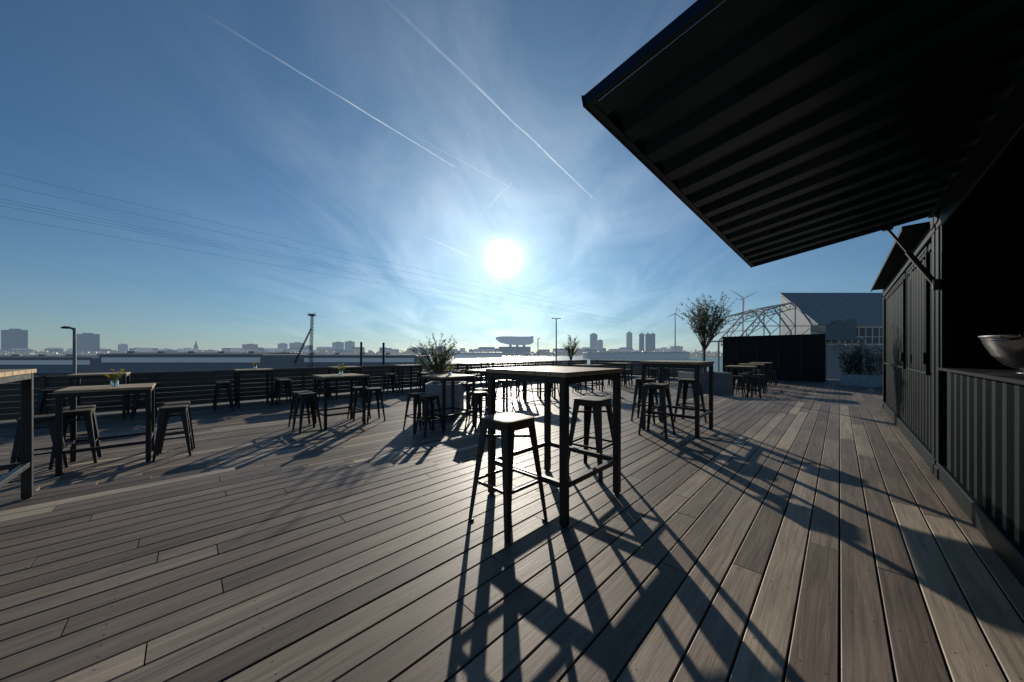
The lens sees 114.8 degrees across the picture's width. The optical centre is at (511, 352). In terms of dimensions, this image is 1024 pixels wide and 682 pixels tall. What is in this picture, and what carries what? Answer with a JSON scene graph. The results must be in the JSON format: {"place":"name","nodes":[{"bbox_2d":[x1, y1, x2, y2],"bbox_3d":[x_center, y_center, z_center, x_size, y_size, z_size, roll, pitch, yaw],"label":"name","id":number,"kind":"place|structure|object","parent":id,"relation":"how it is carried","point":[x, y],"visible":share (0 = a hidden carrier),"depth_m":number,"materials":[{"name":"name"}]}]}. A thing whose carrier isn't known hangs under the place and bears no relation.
{"place":"outdoors","nodes":[
{"label":"outdoors","id":0,"kind":"place"},
{"bbox_2d":[1,329,27,349],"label":"tower block","id":1,"kind":"structure","parent":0,"point":[14,338],"depth_m":1099.84,"materials":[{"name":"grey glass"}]},
{"bbox_2d":[0,354,98,372],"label":"warehouse","id":2,"kind":"structure","parent":0,"point":[42,363],"depth_m":140.00,"materials":[{"name":"grey metal"}]},
{"bbox_2d":[76,333,99,354],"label":"tower block","id":3,"kind":"structure","parent":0,"point":[89,342],"depth_m":1200.00,"materials":[{"name":"grey glass"}]},
{"bbox_2d":[97,351,305,375],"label":"warehouse","id":4,"kind":"structure","parent":0,"point":[133,361],"depth_m":125.00,"materials":[{"name":"grey metal"}]},
{"bbox_2d":[242,344,257,349],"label":"tower block","id":5,"kind":"structure","parent":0,"point":[247,346],"depth_m":1699.55,"materials":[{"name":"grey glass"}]},
{"bbox_2d":[289,342,304,348],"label":"tower block","id":6,"kind":"structure","parent":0,"point":[295,345],"depth_m":1599.55,"materials":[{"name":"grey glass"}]},
{"bbox_2d":[316,347,334,352],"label":"city building","id":7,"kind":"structure","parent":0,"point":[329,349],"depth_m":1133.86,"materials":[{"name":"concrete"}]},
{"bbox_2d":[2,202,649,324],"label":"power cable","id":8,"kind":"object","parent":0,"point":[254,251],"visible":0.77,"depth_m":99.82,"materials":[{"name":"metal"}]},
{"bbox_2d":[332,342,343,349],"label":"tower block","id":9,"kind":"structure","parent":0,"point":[338,345],"depth_m":1599.88,"materials":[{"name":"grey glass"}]},
{"bbox_2d":[4,199,675,327],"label":"power cable","id":10,"kind":"object","parent":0,"point":[286,255],"visible":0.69,"depth_m":106.25,"materials":[{"name":"metal"}]},
{"bbox_2d":[3,185,676,325],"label":"power cable","id":11,"kind":"object","parent":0,"point":[244,237],"visible":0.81,"depth_m":96.68,"materials":[{"name":"metal"}]},
{"bbox_2d":[0,205,686,330],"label":"power cable","id":12,"kind":"object","parent":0,"point":[267,256],"visible":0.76,"depth_m":97.27,"materials":[{"name":"metal"}]},
{"bbox_2d":[3,173,683,324],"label":"power cable","id":13,"kind":"object","parent":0,"point":[254,231],"visible":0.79,"depth_m":99.91,"materials":[{"name":"metal"}]},
{"bbox_2d":[4,217,691,332],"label":"power cable","id":14,"kind":"object","parent":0,"point":[270,264],"visible":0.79,"depth_m":101.45,"materials":[{"name":"metal"}]},
{"bbox_2d":[345,341,354,350],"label":"tower block","id":15,"kind":"structure","parent":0,"point":[349,345],"depth_m":1599.55,"materials":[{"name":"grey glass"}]},
{"bbox_2d":[0,353,722,421],"bbox_3d":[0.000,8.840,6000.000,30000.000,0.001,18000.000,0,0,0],"label":"ground","id":16,"kind":"structure","parent":0,"point":[706,355],"depth_m":74.48,"materials":[{"name":"grey concrete"}]},
{"bbox_2d":[61,326,76,373],"bbox_3d":[-26.892,3.615,20.000,0.833,10.450,0.428,0,0,0],"label":"street lamp","id":17,"kind":"object","parent":16,"relation":"on","point":[74,364],"visible":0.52,"depth_m":19.95,"materials":[{"name":"metal"}]},
{"bbox_2d":[294,313,315,368],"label":"harbour crane","id":18,"kind":"object","parent":16,"relation":"on","point":[306,338],"visible":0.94,"depth_m":119.80,"materials":[{"name":"grey metal"}]},
{"bbox_2d":[0,349,722,356],"bbox_3d":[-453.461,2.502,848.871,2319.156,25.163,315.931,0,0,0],"label":"distant trees","id":19,"kind":"object","parent":16,"relation":"on","point":[696,352],"visible":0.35,"depth_m":790.49,"materials":[{"name":"green plant"}]},
{"bbox_2d":[301,353,429,371],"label":"warehouse","id":20,"kind":"structure","parent":16,"relation":"on","point":[338,359],"depth_m":150.00,"materials":[{"name":"grey metal"}]},
{"bbox_2d":[454,352,501,357],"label":"warehouse","id":21,"kind":"structure","parent":16,"relation":"on","point":[480,355],"depth_m":520.00,"materials":[{"name":"concrete"}]},
{"bbox_2d":[496,336,532,355],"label":"office building","id":22,"kind":"structure","parent":16,"relation":"on","point":[510,341],"depth_m":950.00,"materials":[{"name":"grey glass"}]},
{"bbox_2d":[626,332,631,347],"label":"tower block","id":23,"kind":"structure","parent":16,"relation":"on","point":[628,339],"depth_m":1300.00,"materials":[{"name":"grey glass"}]},
{"bbox_2d":[583,352,689,358],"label":"warehouse","id":24,"kind":"structure","parent":16,"relation":"on","point":[635,355],"depth_m":420.00,"materials":[{"name":"grey metal"}]},
{"bbox_2d":[668,307,683,350],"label":"wind turbine","id":25,"kind":"object","parent":16,"relation":"on","point":[675,314],"visible":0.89,"depth_m":898.43,"materials":[{"name":"paint"}]},
{"bbox_2d":[731,290,755,335],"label":"wind turbine","id":26,"kind":"object","parent":16,"relation":"on","point":[742,298],"visible":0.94,"depth_m":698.40,"materials":[{"name":"paint"}]},
{"bbox_2d":[702,301,812,371],"bbox_3d":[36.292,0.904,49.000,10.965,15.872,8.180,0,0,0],"label":"steel frame structure","id":27,"kind":"object","parent":16,"relation":"on","point":[760,310],"visible":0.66,"depth_m":46.56,"materials":[{"name":"grey metal"}]},
{"bbox_2d":[780,292,882,379],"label":"event hall","id":28,"kind":"structure","parent":16,"relation":"on","point":[843,317],"depth_m":47.50,"materials":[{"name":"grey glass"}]},
{"bbox_2d":[815,324,882,344],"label":"window frames","id":29,"kind":"structure","parent":28,"relation":"in","point":[858,327],"depth_m":45.85,"materials":[{"name":"grey metal"}]},
{"bbox_2d":[827,328,882,343],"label":"window glass","id":30,"kind":"structure","parent":28,"relation":"in","point":[861,330],"depth_m":45.94,"materials":[{"name":"glass"}]},
{"bbox_2d":[0,372,882,492],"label":"deck","id":31,"kind":"structure","parent":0,"point":[260,435],"depth_m":6.40,"materials":[{"name":"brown wood"}]},
{"bbox_2d":[8,414,68,482],"bbox_3d":[-6.200,1.218,4.300,0.418,0.765,0.418,0,0,42],"label":"bar stool","id":32,"kind":"object","parent":31,"relation":"on","point":[49,419],"visible":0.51,"depth_m":4.26,"materials":[{"name":"grey paint"}]},
{"bbox_2d":[34,389,65,425],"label":"bar stool","id":33,"kind":"object","parent":31,"relation":"on","point":[41,399],"visible":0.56,"depth_m":7.32,"materials":[{"name":"grey paint"}]},
{"bbox_2d":[48,408,101,469],"bbox_3d":[-6.320,1.218,4.760,0.418,0.765,0.418,0,0,-45],"label":"bar stool","id":34,"kind":"object","parent":31,"relation":"on","point":[89,418],"visible":0.76,"depth_m":4.75,"materials":[{"name":"grey paint"}]},
{"bbox_2d":[63,405,101,455],"bbox_3d":[-6.680,1.218,5.060,0.418,0.765,0.418,0,0,40],"label":"bar stool","id":35,"kind":"object","parent":31,"relation":"on","point":[82,407],"visible":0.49,"depth_m":5.07,"materials":[{"name":"grey paint"}]},
{"bbox_2d":[67,372,130,423],"bbox_3d":[-9.900,1.050,7.900,0.860,1.100,0.858,0,0,-45],"label":"bar table","id":36,"kind":"object","parent":31,"relation":"on","point":[125,404],"visible":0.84,"depth_m":7.87,"materials":[{"name":"black metal"}]},
{"bbox_2d":[53,383,155,475],"bbox_3d":[-5.900,1.050,4.820,0.860,1.100,0.858,0,0,-45],"label":"bar table","id":37,"kind":"object","parent":31,"relation":"on","point":[73,393],"visible":0.98,"depth_m":4.70,"materials":[{"name":"black metal"}]},
{"bbox_2d":[105,369,124,386],"bbox_3d":[-5.855,0.372,4.866,0.208,0.256,0.199,0,0,-15],"label":"flower vase","id":38,"kind":"object","parent":37,"relation":"on","point":[114,382],"visible":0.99,"depth_m":4.83,"materials":[{"name":"clear glass"}]},
{"bbox_2d":[130,393,156,419],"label":"bar stool","id":39,"kind":"object","parent":31,"relation":"on","point":[135,399],"visible":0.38,"depth_m":7.91,"materials":[{"name":"grey paint"}]},
{"bbox_2d":[152,404,193,461],"bbox_3d":[-5.260,1.218,5.100,0.418,0.765,0.418,0,0,-41],"label":"bar stool","id":40,"kind":"object","parent":31,"relation":"on","point":[165,410],"visible":1,"depth_m":5.06,"materials":[{"name":"grey paint"}]},
{"bbox_2d":[160,401,194,453],"bbox_3d":[-5.580,1.218,5.460,0.418,0.765,0.418,0,0,43],"label":"bar stool","id":41,"kind":"object","parent":31,"relation":"on","point":[176,403],"visible":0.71,"depth_m":5.43,"materials":[{"name":"grey paint"}]},
{"bbox_2d":[213,381,231,409],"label":"bar stool","id":42,"kind":"object","parent":31,"relation":"on","point":[222,397],"visible":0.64,"depth_m":9.40,"materials":[{"name":"grey paint"}]},
{"bbox_2d":[213,382,233,411],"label":"bar stool","id":43,"kind":"object","parent":31,"relation":"on","point":[219,384],"visible":1,"depth_m":9.11,"materials":[{"name":"grey paint"}]},
{"bbox_2d":[234,368,273,408],"bbox_3d":[-7.800,1.050,9.900,0.860,1.100,0.858,0,0,-45],"label":"bar table","id":44,"kind":"object","parent":31,"relation":"on","point":[237,395],"visible":1,"depth_m":9.87,"materials":[{"name":"black metal"}]},
{"bbox_2d":[273,378,288,402],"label":"bar stool","id":45,"kind":"object","parent":31,"relation":"on","point":[276,386],"visible":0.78,"depth_m":10.40,"materials":[{"name":"grey paint"}]},
{"bbox_2d":[275,379,292,405],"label":"bar stool","id":46,"kind":"object","parent":31,"relation":"on","point":[288,384],"visible":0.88,"depth_m":10.07,"materials":[{"name":"grey paint"}]},
{"bbox_2d":[0,360,586,420],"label":"fence","id":47,"kind":"object","parent":31,"relation":"on","point":[179,380],"visible":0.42,"depth_m":9.89,"materials":[{"name":"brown wood"}]},
{"bbox_2d":[288,390,310,427],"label":"bar stool","id":48,"kind":"object","parent":31,"relation":"on","point":[294,398],"visible":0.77,"depth_m":7.05,"materials":[{"name":"grey paint"}]},
{"bbox_2d":[292,392,321,433],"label":"bar stool","id":49,"kind":"object","parent":31,"relation":"on","point":[312,396],"visible":1,"depth_m":6.70,"materials":[{"name":"grey paint"}]},
{"bbox_2d":[317,380,331,399],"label":"bar stool","id":50,"kind":"object","parent":31,"relation":"on","point":[319,383],"visible":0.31,"depth_m":11.27,"materials":[{"name":"grey paint"}]},
{"bbox_2d":[312,373,366,429],"bbox_3d":[-3.870,1.050,7.350,0.860,1.100,0.858,0,0,-45],"label":"bar table","id":51,"kind":"object","parent":31,"relation":"on","point":[325,378],"visible":0.95,"depth_m":7.32,"materials":[{"name":"black metal"}]},
{"bbox_2d":[328,366,360,398],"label":"bar table","id":52,"kind":"object","parent":31,"relation":"on","point":[336,388],"visible":0.77,"depth_m":11.57,"materials":[{"name":"brown wood"}]},
{"bbox_2d":[347,386,370,420],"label":"bar stool","id":53,"kind":"object","parent":31,"relation":"on","point":[355,390],"visible":0.68,"depth_m":7.82,"materials":[{"name":"grey paint"}]},
{"bbox_2d":[366,387,385,422],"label":"bar stool","id":54,"kind":"object","parent":31,"relation":"on","point":[376,390],"visible":0.89,"depth_m":7.67,"materials":[{"name":"grey paint"}]},
{"bbox_2d":[383,374,396,393],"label":"bar stool","id":55,"kind":"object","parent":31,"relation":"on","point":[388,376],"visible":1,"depth_m":12.87,"materials":[{"name":"grey paint"}]},
{"bbox_2d":[392,364,421,392],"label":"bar table","id":56,"kind":"object","parent":31,"relation":"on","point":[410,366],"visible":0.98,"depth_m":13.38,"materials":[{"name":"black metal"}]},
{"bbox_2d":[403,392,431,433],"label":"bar stool","id":57,"kind":"object","parent":31,"relation":"on","point":[415,396],"visible":0.88,"depth_m":6.70,"materials":[{"name":"grey paint"}]},
{"bbox_2d":[415,394,443,437],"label":"bar stool","id":58,"kind":"object","parent":31,"relation":"on","point":[426,398],"visible":1,"depth_m":6.39,"materials":[{"name":"grey paint"}]},
{"bbox_2d":[425,381,463,415],"bbox_3d":[-1.800,1.200,8.750,0.900,0.800,0.860,0,0,0],"label":"planter","id":59,"kind":"object","parent":31,"relation":"on","point":[433,387],"visible":0.56,"depth_m":8.32,"materials":[{"name":"concrete"}]},
{"bbox_2d":[409,332,461,383],"bbox_3d":[-1.920,0.185,8.773,1.274,1.403,1.290,0,0,29],"label":"olive tree","id":60,"kind":"object","parent":59,"relation":"on","point":[443,357],"visible":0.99,"depth_m":8.62,"materials":[{"name":"green plant"}]},
{"bbox_2d":[421,373,475,430],"bbox_3d":[-1.400,1.050,7.250,0.858,1.100,0.860,0,0,44],"label":"bar table","id":61,"kind":"object","parent":31,"relation":"on","point":[444,378],"visible":0.87,"depth_m":7.14,"materials":[{"name":"black metal"}]},
{"bbox_2d":[457,363,481,386],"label":"bar table","id":62,"kind":"object","parent":31,"relation":"on","point":[471,364],"visible":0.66,"depth_m":15.30,"materials":[{"name":"black metal"}]},
{"bbox_2d":[462,382,478,411],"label":"bar stool","id":63,"kind":"object","parent":31,"relation":"on","point":[468,385],"visible":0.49,"depth_m":8.82,"materials":[{"name":"grey paint"}]},
{"bbox_2d":[465,391,487,430],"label":"bar stool","id":64,"kind":"object","parent":31,"relation":"on","point":[477,395],"visible":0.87,"depth_m":6.92,"materials":[{"name":"grey paint"}]},
{"bbox_2d":[468,388,487,421],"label":"bar stool","id":65,"kind":"object","parent":31,"relation":"on","point":[482,389],"visible":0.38,"depth_m":7.58,"materials":[{"name":"grey paint"}]},
{"bbox_2d":[467,369,507,410],"bbox_3d":[-0.700,1.050,9.500,0.860,1.100,0.858,0,0,-45],"label":"bar table","id":66,"kind":"object","parent":31,"relation":"on","point":[480,371],"visible":0.41,"depth_m":9.28,"materials":[{"name":"black metal"}]},
{"bbox_2d":[496,379,512,406],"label":"bar stool","id":67,"kind":"object","parent":31,"relation":"on","point":[503,382],"visible":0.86,"depth_m":9.95,"materials":[{"name":"grey paint"}]},
{"bbox_2d":[509,380,523,399],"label":"bar stool","id":68,"kind":"object","parent":31,"relation":"on","point":[517,385],"visible":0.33,"depth_m":11.35,"materials":[{"name":"grey paint"}]},
{"bbox_2d":[517,381,533,401],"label":"bar stool","id":69,"kind":"object","parent":31,"relation":"on","point":[525,390],"visible":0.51,"depth_m":10.97,"materials":[{"name":"grey paint"}]},
{"bbox_2d":[522,382,555,400],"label":"bar table","id":70,"kind":"object","parent":31,"relation":"on","point":[538,388],"visible":0.41,"depth_m":11.47,"materials":[{"name":"black metal"}]},
{"bbox_2d":[144,406,950,681],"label":"deck substructure","id":71,"kind":"object","parent":31,"relation":"on","point":[839,648],"depth_m":1.74,"materials":[{"name":"black wood"}]},
{"bbox_2d":[0,394,1023,681],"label":"deck","id":72,"kind":"structure","parent":71,"relation":"on","point":[654,568],"depth_m":1.86,"materials":[{"name":"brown wood"}]},
{"bbox_2d":[0,369,36,498],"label":"bar table","id":73,"kind":"object","parent":72,"relation":"on","point":[24,467],"visible":1,"depth_m":2.77,"materials":[{"name":"black metal"}]},
{"bbox_2d":[468,412,547,542],"bbox_3d":[-0.030,0.858,2.420,0.418,0.765,0.418,0,0,-45],"label":"bar stool","id":74,"kind":"object","parent":72,"relation":"on","point":[507,424],"visible":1,"depth_m":2.34,"materials":[{"name":"grey paint"}]},
{"bbox_2d":[486,366,622,527],"bbox_3d":[0.373,0.690,2.890,0.860,1.100,0.858,0,0,-45],"label":"bar table","id":75,"kind":"object","parent":72,"relation":"on","point":[563,377],"visible":1,"depth_m":2.74,"materials":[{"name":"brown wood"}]},
{"bbox_2d":[569,396,612,481],"bbox_3d":[0.840,0.858,3.420,0.418,0.765,0.418,0,0,42],"label":"bar stool","id":76,"kind":"object","parent":72,"relation":"on","point":[595,404],"visible":0.85,"depth_m":3.38,"materials":[{"name":"grey paint"}]},
{"bbox_2d":[631,378,658,423],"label":"bar stool","id":77,"kind":"object","parent":72,"relation":"on","point":[638,383],"visible":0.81,"depth_m":5.96,"materials":[{"name":"grey paint"}]},
{"bbox_2d":[638,383,674,438],"bbox_3d":[2.200,0.858,4.980,0.418,0.765,0.418,0,0,41],"label":"bar stool","id":78,"kind":"object","parent":72,"relation":"on","point":[664,391],"visible":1,"depth_m":4.94,"materials":[{"name":"grey paint"}]},
{"bbox_2d":[640,360,713,437],"bbox_3d":[2.680,0.690,5.310,0.858,1.100,0.860,0,0,44],"label":"bar table","id":79,"kind":"object","parent":72,"relation":"on","point":[697,366],"visible":0.91,"depth_m":5.16,"materials":[{"name":"black metal"}]},
{"bbox_2d":[674,378,706,421],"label":"bar stool","id":80,"kind":"object","parent":72,"relation":"on","point":[685,382],"visible":0.69,"depth_m":5.84,"materials":[{"name":"grey paint"}]},
{"bbox_2d":[581,0,1023,587],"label":"bar container","id":81,"kind":"object","parent":72,"relation":"on","point":[755,132],"visible":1,"depth_m":1.93,"materials":[{"name":"black metal"}]},
{"bbox_2d":[978,334,1023,373],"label":"wine bowl","id":82,"kind":"object","parent":81,"relation":"on","point":[1007,350],"visible":0.99,"depth_m":2.17,"materials":[{"name":"silver metal"}]},
{"bbox_2d":[871,217,936,473],"bbox_3d":[7.058,-0.086,4.499,2.640,2.649,5.636,0,0,45],"label":"storage container","id":83,"kind":"object","parent":72,"relation":"on","point":[909,348],"visible":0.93,"depth_m":4.42,"materials":[{"name":"black metal"}]},
{"bbox_2d":[575,364,602,392],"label":"bar table","id":84,"kind":"object","parent":31,"relation":"on","point":[588,365],"visible":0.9,"depth_m":13.44,"materials":[{"name":"black metal"}]},
{"bbox_2d":[608,362,632,386],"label":"bar table","id":85,"kind":"object","parent":31,"relation":"on","point":[624,364],"visible":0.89,"depth_m":15.93,"materials":[{"name":"black metal"}]},
{"bbox_2d":[621,370,629,387],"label":"bar stool","id":86,"kind":"object","parent":31,"relation":"on","point":[625,372],"visible":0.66,"depth_m":15.19,"materials":[{"name":"grey paint"}]},
{"bbox_2d":[590,360,706,377],"bbox_3d":[8.722,1.070,22.132,7.835,1.060,0.134,0,0,45],"label":"fence","id":87,"kind":"object","parent":31,"relation":"on","point":[637,369],"visible":0.32,"depth_m":22.38,"materials":[{"name":"black metal"}]},
{"bbox_2d":[648,367,669,382],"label":"bar table","id":88,"kind":"object","parent":31,"relation":"on","point":[663,374],"visible":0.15,"depth_m":17.36,"materials":[{"name":"black metal"}]},
{"bbox_2d":[678,371,732,399],"bbox_3d":[6.450,1.125,11.000,1.250,0.950,1.000,0,0,0],"label":"planter","id":89,"kind":"object","parent":31,"relation":"on","point":[722,383],"visible":0.46,"depth_m":10.50,"materials":[{"name":"concrete"}]},
{"bbox_2d":[678,292,735,372],"bbox_3d":[6.596,-0.666,11.093,1.676,2.795,1.731,0,0,38],"label":"olive tree","id":90,"kind":"object","parent":89,"relation":"on","point":[704,318],"visible":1,"depth_m":10.84,"materials":[{"name":"green plant"}]},
{"bbox_2d":[733,376,745,396],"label":"bar stool","id":91,"kind":"object","parent":31,"relation":"on","point":[742,388],"visible":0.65,"depth_m":11.71,"materials":[{"name":"grey paint"}]},
{"bbox_2d":[725,365,756,396],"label":"bar table","id":92,"kind":"object","parent":31,"relation":"on","point":[742,367],"visible":0.72,"depth_m":12.05,"materials":[{"name":"brown wood"}]},
{"bbox_2d":[736,374,750,392],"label":"bar stool","id":93,"kind":"object","parent":31,"relation":"on","point":[745,377],"visible":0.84,"depth_m":12.87,"materials":[{"name":"grey paint"}]},
{"bbox_2d":[738,363,764,389],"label":"bar table","id":94,"kind":"object","parent":31,"relation":"on","point":[760,365],"visible":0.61,"depth_m":14.24,"materials":[{"name":"black metal"}]},
{"bbox_2d":[746,376,761,398],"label":"bar stool","id":95,"kind":"object","parent":31,"relation":"on","point":[758,384],"visible":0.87,"depth_m":11.41,"materials":[{"name":"grey paint"}]},
{"bbox_2d":[753,374,765,394],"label":"bar stool","id":96,"kind":"object","parent":31,"relation":"on","point":[763,382],"visible":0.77,"depth_m":12.52,"materials":[{"name":"grey paint"}]},
{"bbox_2d":[749,362,772,384],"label":"bar table","id":97,"kind":"object","parent":31,"relation":"on","point":[768,363],"visible":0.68,"depth_m":16.56,"materials":[{"name":"black metal"}]},
{"bbox_2d":[766,370,776,385],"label":"bar stool","id":98,"kind":"object","parent":31,"relation":"on","point":[774,374],"visible":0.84,"depth_m":15.77,"materials":[{"name":"grey paint"}]},
{"bbox_2d":[722,334,826,381],"bbox_3d":[16.147,0.284,20.336,2.485,2.629,4.836,0,0,-45],"label":"storage container","id":99,"kind":"object","parent":31,"relation":"on","point":[801,357],"visible":0.84,"depth_m":19.05,"materials":[{"name":"black metal"}]},
{"bbox_2d":[840,374,882,387],"bbox_3d":[16.864,1.325,15.521,1.900,0.550,0.600,0,0,45],"label":"planter","id":100,"kind":"object","parent":31,"relation":"on","point":[865,380],"visible":0.55,"depth_m":15.47,"materials":[{"name":"concrete"}]},
{"bbox_2d":[830,338,882,374],"bbox_3d":[16.848,0.185,15.529,2.640,1.976,1.025,0,0,42],"label":"shrub","id":101,"kind":"object","parent":100,"relation":"in","point":[857,367],"visible":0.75,"depth_m":15.63,"materials":[{"name":"green plant"}]},
{"bbox_2d":[0,0,931,352],"label":"sky","id":102,"kind":"structure","parent":0,"point":[240,114],"materials":[{"name":"blue"}]},
{"bbox_2d":[380,356,722,389],"bbox_3d":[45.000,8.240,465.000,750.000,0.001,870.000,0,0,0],"label":"river","id":103,"kind":"structure","parent":0,"point":[508,359],"depth_m":391.65,"materials":[{"name":"teal liquid"}]},
{"bbox_2d":[559,335,579,366],"bbox_3d":[3.035,-0.062,17.103,1.146,1.890,1.244,0,0,0],"label":"olive tree","id":104,"kind":"object","parent":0,"point":[573,349],"visible":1,"depth_m":17.10,"materials":[{"name":"green plant"}]},
{"bbox_2d":[590,333,597,349],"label":"tower block","id":105,"kind":"structure","parent":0,"point":[593,339],"depth_m":1499.55,"materials":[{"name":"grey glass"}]},
{"bbox_2d":[639,332,644,351],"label":"silo tower","id":106,"kind":"structure","parent":0,"point":[641,340],"depth_m":1192.00,"materials":[{"name":"grey concrete"}]},
{"bbox_2d":[645,333,650,350],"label":"silo tower","id":107,"kind":"structure","parent":0,"point":[647,341],"depth_m":1193.66,"materials":[{"name":"grey concrete"}]},
{"bbox_2d":[651,332,655,350],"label":"silo tower","id":108,"kind":"structure","parent":0,"point":[653,335],"depth_m":1191.99,"materials":[{"name":"grey concrete"}]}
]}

